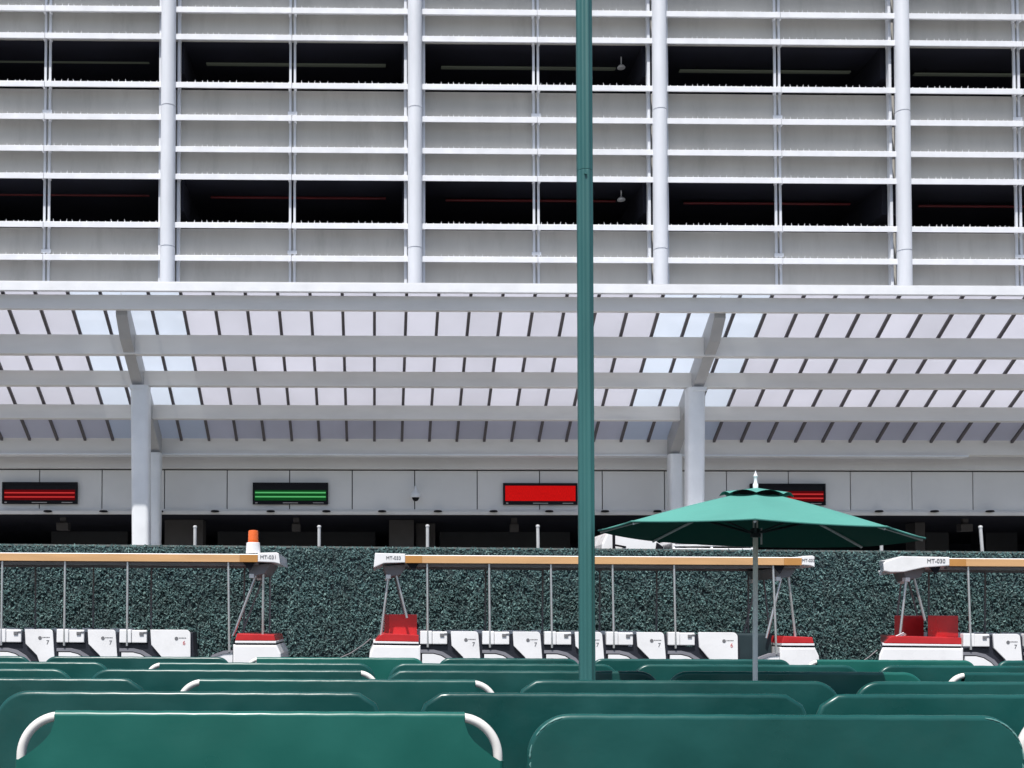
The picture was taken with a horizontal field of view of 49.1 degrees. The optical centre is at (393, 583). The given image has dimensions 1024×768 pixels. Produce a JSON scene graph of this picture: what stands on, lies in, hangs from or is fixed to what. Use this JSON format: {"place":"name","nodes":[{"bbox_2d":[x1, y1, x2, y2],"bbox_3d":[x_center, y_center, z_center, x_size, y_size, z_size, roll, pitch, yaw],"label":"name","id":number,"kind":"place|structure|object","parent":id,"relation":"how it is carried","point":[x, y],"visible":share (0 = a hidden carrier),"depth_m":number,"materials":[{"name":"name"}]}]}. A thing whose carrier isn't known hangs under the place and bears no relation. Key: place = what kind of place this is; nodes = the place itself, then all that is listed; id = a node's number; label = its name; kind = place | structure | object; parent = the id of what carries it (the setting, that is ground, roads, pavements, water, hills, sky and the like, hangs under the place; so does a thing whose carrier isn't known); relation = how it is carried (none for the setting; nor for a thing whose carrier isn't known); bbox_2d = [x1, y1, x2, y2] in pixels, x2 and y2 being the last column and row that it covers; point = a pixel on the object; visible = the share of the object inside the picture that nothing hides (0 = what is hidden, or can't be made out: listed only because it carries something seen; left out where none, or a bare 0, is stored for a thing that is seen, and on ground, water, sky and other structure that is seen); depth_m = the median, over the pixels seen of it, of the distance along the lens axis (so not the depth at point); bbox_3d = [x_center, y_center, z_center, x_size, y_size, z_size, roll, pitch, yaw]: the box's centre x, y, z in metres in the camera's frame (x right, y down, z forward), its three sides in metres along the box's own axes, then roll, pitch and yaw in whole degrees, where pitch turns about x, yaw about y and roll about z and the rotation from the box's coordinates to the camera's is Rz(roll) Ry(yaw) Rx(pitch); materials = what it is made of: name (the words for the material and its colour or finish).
{"place":"outdoors","nodes":[
{"label":"outdoors","id":0,"kind":"place"},
{"bbox_2d":[0,0,1023,629],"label":"parking garage","id":1,"kind":"structure","parent":0,"point":[882,140],"depth_m":24.05,"materials":[{"name":"paint"}]},
{"bbox_2d":[2,482,77,503],"bbox_3d":[-7.928,-2.032,24.886,1.672,0.488,0.089,0,-2,-1],"label":"message sign","id":2,"kind":"object","parent":1,"relation":"attached to","point":[39,492],"visible":1,"depth_m":24.86,"materials":[{"name":"red"}]},
{"bbox_2d":[56,517,70,530],"bbox_3d":[-7.890,-1.426,26.530,0.283,0.312,0.220,0,-2,-1],"label":"hanging speaker","id":3,"kind":"object","parent":1,"relation":"hanging from","point":[63,525],"visible":1,"depth_m":26.42},
{"bbox_2d":[0,61,148,63],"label":"tube light","id":4,"kind":"object","parent":1,"relation":"hanging from","point":[90,62],"visible":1,"depth_m":24.97,"materials":[{"name":"grey"}]},
{"bbox_2d":[0,194,149,196],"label":"sprinkler pipe","id":5,"kind":"object","parent":1,"relation":"hanging from","point":[96,195],"visible":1,"depth_m":24.86,"materials":[{"name":"metal"}]},
{"bbox_2d":[253,482,327,504],"bbox_3d":[-2.316,-2.029,24.981,1.695,0.488,0.089,0,-2,-1],"label":"message sign","id":6,"kind":"object","parent":1,"relation":"attached to","point":[290,493],"visible":1,"depth_m":24.95,"materials":[{"name":"green"}]},
{"bbox_2d":[206,62,385,66],"bbox_3d":[-2.194,-11.720,25.053,4.041,0.042,0.100,0,-2,-1],"label":"tube light","id":7,"kind":"object","parent":1,"relation":"hanging from","point":[297,64],"visible":1,"depth_m":25.03,"materials":[{"name":"grey"}]},
{"bbox_2d":[292,518,300,531],"bbox_3d":[-2.328,-1.413,26.624,0.204,0.332,0.220,0,-2,-1],"label":"hanging speaker","id":8,"kind":"object","parent":1,"relation":"hanging from","point":[296,526],"visible":1,"depth_m":26.52},
{"bbox_2d":[211,196,385,199],"bbox_3d":[-2.139,-8.688,24.970,3.932,0.067,0.057,0,-2,-1],"label":"sprinkler pipe","id":9,"kind":"object","parent":1,"relation":"hanging from","point":[287,197],"visible":1,"depth_m":24.94,"materials":[{"name":"metal"}]},
{"bbox_2d":[410,486,420,500],"bbox_3d":[0.515,-2.025,24.894,0.248,0.360,0.327,-1,-2,27],"label":"dome camera","id":10,"kind":"object","parent":1,"relation":"attached to","point":[415,494],"visible":1,"depth_m":24.79,"materials":[{"name":"white paint"}]},
{"bbox_2d":[509,518,518,531],"bbox_3d":[2.905,-1.411,26.713,0.205,0.332,0.220,0,-2,-1],"label":"hanging speaker","id":11,"kind":"object","parent":1,"relation":"hanging from","point":[513,526],"visible":1,"depth_m":26.60},
{"bbox_2d":[441,65,615,70],"bbox_3d":[3.058,-11.697,25.142,3.954,0.065,0.100,0,-2,-1],"label":"tube light","id":12,"kind":"object","parent":1,"relation":"hanging from","point":[522,68],"visible":1,"depth_m":25.12,"materials":[{"name":"grey"}]},
{"bbox_2d":[445,197,615,202],"bbox_3d":[3.096,-8.669,25.058,3.844,0.099,0.057,0,-2,-1],"label":"sprinkler pipe","id":13,"kind":"object","parent":1,"relation":"hanging from","point":[512,200],"visible":1,"depth_m":25.03,"materials":[{"name":"metal"}]},
{"bbox_2d":[503,483,577,504],"bbox_3d":[3.320,-2.027,25.077,1.679,0.488,0.089,0,-2,-1],"label":"message sign","id":14,"kind":"object","parent":1,"relation":"attached to","point":[540,493],"visible":1,"depth_m":25.05,"materials":[{"name":"red plastic"}]},
{"bbox_2d":[617,57,624,69],"bbox_3d":[5.077,-11.613,24.723,0.180,0.256,0.180,0,-2,-1],"label":"pendant lamp","id":15,"kind":"object","parent":1,"relation":"hanging from","point":[621,66],"visible":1,"depth_m":24.70,"materials":[{"name":"white metal"}]},
{"bbox_2d":[617,190,624,201],"bbox_3d":[5.060,-8.620,24.639,0.180,0.222,0.180,0,-2,-1],"label":"pendant lamp","id":16,"kind":"object","parent":1,"relation":"hanging from","point":[621,199],"visible":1,"depth_m":24.61,"materials":[{"name":"white metal"}]},
{"bbox_2d":[679,67,850,73],"bbox_3d":[8.446,-11.678,25.232,3.905,0.098,0.100,0,-2,-1],"label":"tube light","id":17,"kind":"object","parent":1,"relation":"hanging from","point":[696,70],"visible":1,"depth_m":25.20,"materials":[{"name":"grey"}]},
{"bbox_2d":[683,199,849,205],"bbox_3d":[8.466,-8.651,25.148,3.795,0.132,0.057,0,-2,-1],"label":"sprinkler pipe","id":18,"kind":"object","parent":1,"relation":"hanging from","point":[742,203],"visible":1,"depth_m":25.12,"materials":[{"name":"metal"}]},
{"bbox_2d":[749,483,825,504],"bbox_3d":[8.947,-2.024,25.172,1.711,0.488,0.089,0,-2,-1],"label":"message sign","id":19,"kind":"object","parent":1,"relation":"attached to","point":[814,494],"visible":0.66,"depth_m":25.15,"materials":[{"name":"red plastic"}]},
{"bbox_2d":[956,519,972,531],"bbox_3d":[13.850,-1.416,26.898,0.291,0.312,0.220,0,-2,-1],"label":"hanging speaker","id":20,"kind":"object","parent":1,"relation":"hanging from","point":[964,526],"visible":1,"depth_m":26.79},
{"bbox_2d":[913,69,1023,76],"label":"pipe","id":21,"kind":"object","parent":1,"relation":"hanging from","point":[971,74],"visible":1,"depth_m":25.27,"materials":[{"name":"grey"}]},
{"bbox_2d":[918,200,1023,207],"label":"sprinkler pipe","id":22,"kind":"object","parent":1,"relation":"hanging from","point":[976,206],"visible":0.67,"depth_m":25.20,"materials":[{"name":"metal"}]},
{"bbox_3d":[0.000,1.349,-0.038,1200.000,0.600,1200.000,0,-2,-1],"label":"ground","id":23,"kind":"structure","parent":0,"visible":0},
{"bbox_2d":[0,656,28,661],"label":"bench","id":24,"kind":"object","parent":23,"relation":"on","point":[13,658],"visible":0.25,"depth_m":11.15,"materials":[{"name":"plastic"}]},
{"bbox_2d":[0,668,69,677],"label":"bench","id":25,"kind":"object","parent":23,"relation":"on","point":[28,673],"visible":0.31,"depth_m":8.66,"materials":[{"name":"plastic"}]},
{"bbox_2d":[0,661,106,677],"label":"bench","id":26,"kind":"object","parent":23,"relation":"on","point":[81,669],"visible":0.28,"depth_m":9.91,"materials":[{"name":"plastic"}]},
{"bbox_2d":[0,678,143,705],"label":"bench","id":27,"kind":"object","parent":23,"relation":"on","point":[9,687],"visible":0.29,"depth_m":7.42,"materials":[{"name":"plastic"}]},
{"bbox_2d":[46,656,227,668],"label":"bench","id":28,"kind":"object","parent":23,"relation":"on","point":[114,662],"visible":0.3,"depth_m":11.16,"materials":[{"name":"plastic"}]},
{"bbox_2d":[0,691,379,767],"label":"bench","id":29,"kind":"object","parent":23,"relation":"on","point":[21,712],"visible":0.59,"depth_m":6.19,"materials":[{"name":"plastic"}]},
{"bbox_2d":[193,525,196,544],"bbox_3d":[-3.437,0.430,19.190,0.072,2.882,0.070,0,-2,-1],"label":"fence post","id":30,"kind":"object","parent":23,"relation":"on","point":[194,534],"visible":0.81,"depth_m":19.20,"materials":[{"name":"white metal"}]},
{"bbox_2d":[92,669,374,690],"bbox_3d":[-1.256,1.136,8.929,2.297,0.916,0.523,0,-2,-1],"label":"bench","id":31,"kind":"object","parent":23,"relation":"on","point":[162,679],"visible":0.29,"depth_m":8.69,"materials":[{"name":"plastic"}]},
{"bbox_2d":[15,710,502,767],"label":"bench","id":32,"kind":"object","parent":23,"relation":"on","point":[213,739],"visible":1,"depth_m":4.94,"materials":[{"name":"plastic"}]},
{"bbox_2d":[149,662,374,678],"bbox_3d":[-1.203,1.171,10.180,2.070,0.916,0.523,0,-2,-1],"label":"bench","id":33,"kind":"object","parent":23,"relation":"on","point":[265,666],"visible":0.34,"depth_m":9.94,"materials":[{"name":"plastic"}]},
{"bbox_2d":[317,525,320,545],"bbox_3d":[-1.289,0.432,19.226,0.072,2.900,0.070,0,-2,-1],"label":"fence post","id":34,"kind":"object","parent":23,"relation":"on","point":[319,534],"visible":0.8,"depth_m":19.24,"materials":[{"name":"white metal"}]},
{"bbox_2d":[249,657,421,678],"bbox_3d":[-0.591,1.210,11.439,1.809,0.916,0.524,0,-2,-1],"label":"bench","id":35,"kind":"object","parent":23,"relation":"on","point":[381,668],"visible":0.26,"depth_m":11.20,"materials":[{"name":"plastic"}]},
{"bbox_2d":[181,678,493,711],"bbox_3d":[-0.381,1.106,7.694,2.180,0.916,0.524,0,-2,-1],"label":"bench","id":36,"kind":"object","parent":23,"relation":"on","point":[407,695],"visible":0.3,"depth_m":7.45,"materials":[{"name":"plastic"}]},
{"bbox_2d":[426,524,428,546],"bbox_3d":[0.594,0.430,19.258,0.072,2.924,0.070,0,-2,-1],"label":"fence post","id":37,"kind":"object","parent":23,"relation":"on","point":[427,535],"visible":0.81,"depth_m":19.27,"materials":[{"name":"white metal"}]},
{"bbox_2d":[389,663,614,676],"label":"bench","id":38,"kind":"object","parent":23,"relation":"on","point":[491,667],"visible":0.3,"depth_m":9.98,"materials":[{"name":"plastic"}]},
{"bbox_2d":[441,658,577,663],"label":"bench","id":39,"kind":"object","parent":23,"relation":"on","point":[515,660],"visible":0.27,"depth_m":11.23,"materials":[{"name":"plastic"}]},
{"bbox_2d":[0,543,1023,659],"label":"leaf wall","id":40,"kind":"structure","parent":23,"relation":"on","point":[327,601],"depth_m":18.57,"materials":[{"name":"green plant"}]},
{"bbox_2d":[388,670,655,692],"bbox_3d":[1.010,1.149,8.967,2.189,0.916,0.524,0,-2,-1],"label":"bench","id":41,"kind":"object","parent":23,"relation":"on","point":[505,681],"visible":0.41,"depth_m":8.72,"materials":[{"name":"plastic"}]},
{"bbox_2d":[536,525,539,547],"bbox_3d":[2.533,0.436,19.291,0.072,2.933,0.070,-1,-2,-1],"label":"fence post","id":42,"kind":"object","parent":23,"relation":"on","point":[537,537],"visible":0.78,"depth_m":19.30,"materials":[{"name":"white metal"}]},
{"bbox_2d":[576,0,595,679],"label":"lamp post","id":43,"kind":"object","parent":23,"relation":"on","point":[585,383],"visible":0.79,"depth_m":8.13,"materials":[{"name":"green metal"}]},
{"bbox_2d":[421,692,806,767],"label":"bench","id":44,"kind":"object","parent":23,"relation":"on","point":[514,720],"visible":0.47,"depth_m":6.22,"materials":[{"name":"plastic"}]},
{"bbox_2d":[520,680,836,714],"bbox_3d":[1.927,1.119,7.733,2.209,0.916,0.524,0,-2,-1],"label":"bench","id":45,"kind":"object","parent":23,"relation":"on","point":[810,696],"visible":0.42,"depth_m":7.50,"materials":[{"name":"plastic"}]},
{"bbox_2d":[595,659,788,670],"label":"bench","id":46,"kind":"object","parent":23,"relation":"on","point":[625,664],"visible":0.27,"depth_m":11.26,"materials":[{"name":"plastic"}]},
{"bbox_2d":[636,664,855,679],"bbox_3d":[3.188,1.196,10.253,2.070,0.916,0.524,0,-2,-1],"label":"bench","id":47,"kind":"object","parent":23,"relation":"on","point":[663,671],"visible":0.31,"depth_m":10.01,"materials":[{"name":"plastic"}]},
{"bbox_2d":[598,471,925,680],"bbox_3d":[2.649,0.379,8.139,2.171,2.425,2.173,1,-2,-1],"label":"umbrella","id":48,"kind":"object","parent":23,"relation":"on","point":[755,517],"visible":0.98,"depth_m":8.13,"materials":[{"name":"green fabric"}]},
{"bbox_2d":[527,714,1023,767],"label":"bench","id":49,"kind":"object","parent":23,"relation":"on","point":[738,741],"visible":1,"depth_m":4.98,"materials":[{"name":"plastic"}]},
{"bbox_2d":[671,671,919,693],"bbox_3d":[3.181,1.161,9.003,2.064,0.916,0.524,0,-2,-1],"label":"bench","id":50,"kind":"object","parent":23,"relation":"on","point":[845,682],"visible":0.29,"depth_m":8.76,"materials":[{"name":"plastic"}]},
{"bbox_2d":[808,660,973,671],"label":"bench","id":51,"kind":"object","parent":23,"relation":"on","point":[867,665],"visible":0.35,"depth_m":11.29,"materials":[{"name":"plastic"}]},
{"bbox_2d":[816,694,1023,735],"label":"bench","id":52,"kind":"object","parent":23,"relation":"on","point":[1008,710],"visible":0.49,"depth_m":6.26,"materials":[{"name":"plastic"}]},
{"bbox_2d":[856,681,1023,694],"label":"bench","id":53,"kind":"object","parent":23,"relation":"on","point":[934,687],"visible":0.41,"depth_m":7.52,"materials":[{"name":"plastic"}]},
{"bbox_2d":[879,665,1023,681],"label":"bench","id":54,"kind":"object","parent":23,"relation":"on","point":[941,673],"visible":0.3,"depth_m":10.04,"materials":[{"name":"plastic"}]},
{"bbox_2d":[978,525,983,553],"bbox_3d":[10.386,0.461,19.423,0.072,2.970,0.070,-3,-2,-1],"label":"fence post","id":55,"kind":"object","parent":23,"relation":"on","point":[980,527],"visible":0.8,"depth_m":19.43,"materials":[{"name":"white metal"}]},
{"bbox_2d":[949,672,1023,681],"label":"bench","id":56,"kind":"object","parent":23,"relation":"on","point":[988,677],"visible":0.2,"depth_m":8.79,"materials":[{"name":"plastic"}]},
{"bbox_2d":[998,660,1023,665],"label":"bench","id":57,"kind":"object","parent":23,"relation":"on","point":[1013,663],"visible":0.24,"depth_m":11.32,"materials":[{"name":"plastic"}]},
{"bbox_2d":[1018,728,1023,751],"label":"bench","id":58,"kind":"object","parent":23,"relation":"on","point":[1021,736],"visible":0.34,"depth_m":5.19,"materials":[{"name":"plastic"}]},
{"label":"road","id":59,"kind":"structure","parent":0,"visible":0},
{"bbox_2d":[0,281,1023,544],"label":"station canopy","id":60,"kind":"object","parent":59,"relation":"on","point":[146,375],"visible":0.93,"depth_m":22.36,"materials":[{"name":"white metal"}]},
{"bbox_2d":[595,533,752,550],"bbox_3d":[5.077,0.466,21.129,3.130,2.948,2.130,0,-2,-1],"label":"truck","id":61,"kind":"object","parent":59,"relation":"on","point":[605,540],"visible":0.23,"depth_m":20.31,"materials":[{"name":"white metal"}]},
{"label":"tram lane","id":62,"kind":"structure","parent":0,"visible":0},
{"bbox_2d":[0,530,288,662],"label":"tram","id":63,"kind":"object","parent":62,"relation":"on","point":[34,644],"visible":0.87,"depth_m":15.95,"materials":[{"name":"metal"}]},
{"bbox_2d":[340,553,818,664],"bbox_3d":[2.527,0.709,16.729,7.322,2.236,1.446,0,-2,-1],"label":"tram","id":64,"kind":"object","parent":62,"relation":"on","point":[401,636],"visible":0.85,"depth_m":16.07,"materials":[{"name":"metal"}]},
{"bbox_2d":[864,556,1023,665],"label":"tram","id":65,"kind":"object","parent":62,"relation":"on","point":[942,638],"visible":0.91,"depth_m":16.14,"materials":[{"name":"metal"}]}
]}

